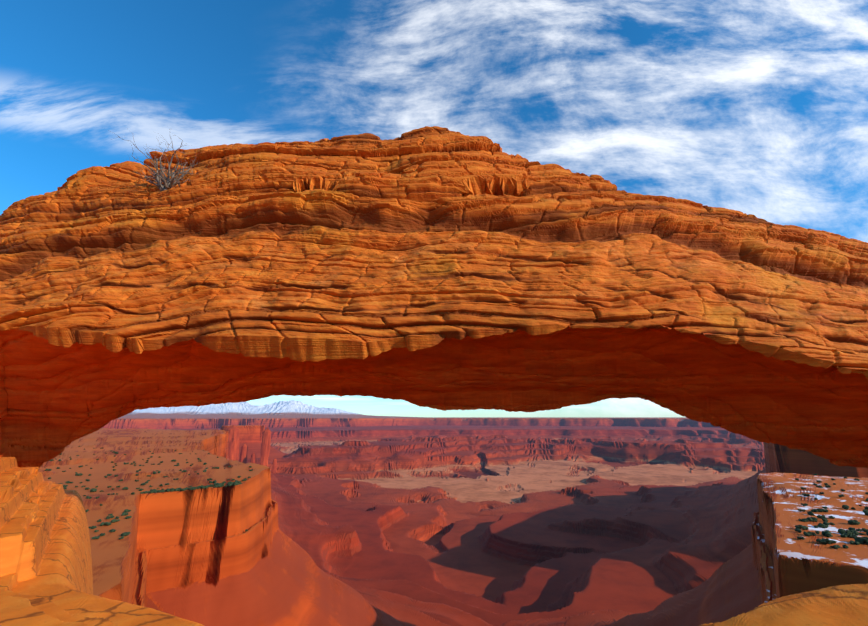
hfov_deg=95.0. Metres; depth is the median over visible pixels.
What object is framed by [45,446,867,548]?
juniper crowns
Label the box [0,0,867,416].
sky
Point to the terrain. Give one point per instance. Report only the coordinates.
(344, 517)
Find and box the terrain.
[0,400,867,625]
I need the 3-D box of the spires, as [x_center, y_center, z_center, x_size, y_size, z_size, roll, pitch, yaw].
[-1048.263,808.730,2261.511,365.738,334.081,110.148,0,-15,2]
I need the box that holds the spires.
[225,425,276,473]
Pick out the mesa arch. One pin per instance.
(438, 268)
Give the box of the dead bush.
[102,127,199,190]
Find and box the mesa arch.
[0,126,867,468]
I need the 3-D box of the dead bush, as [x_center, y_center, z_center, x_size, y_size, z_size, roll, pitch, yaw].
[-7.826,-4.328,11.571,2.126,1.704,2.750,4,-15,-15]

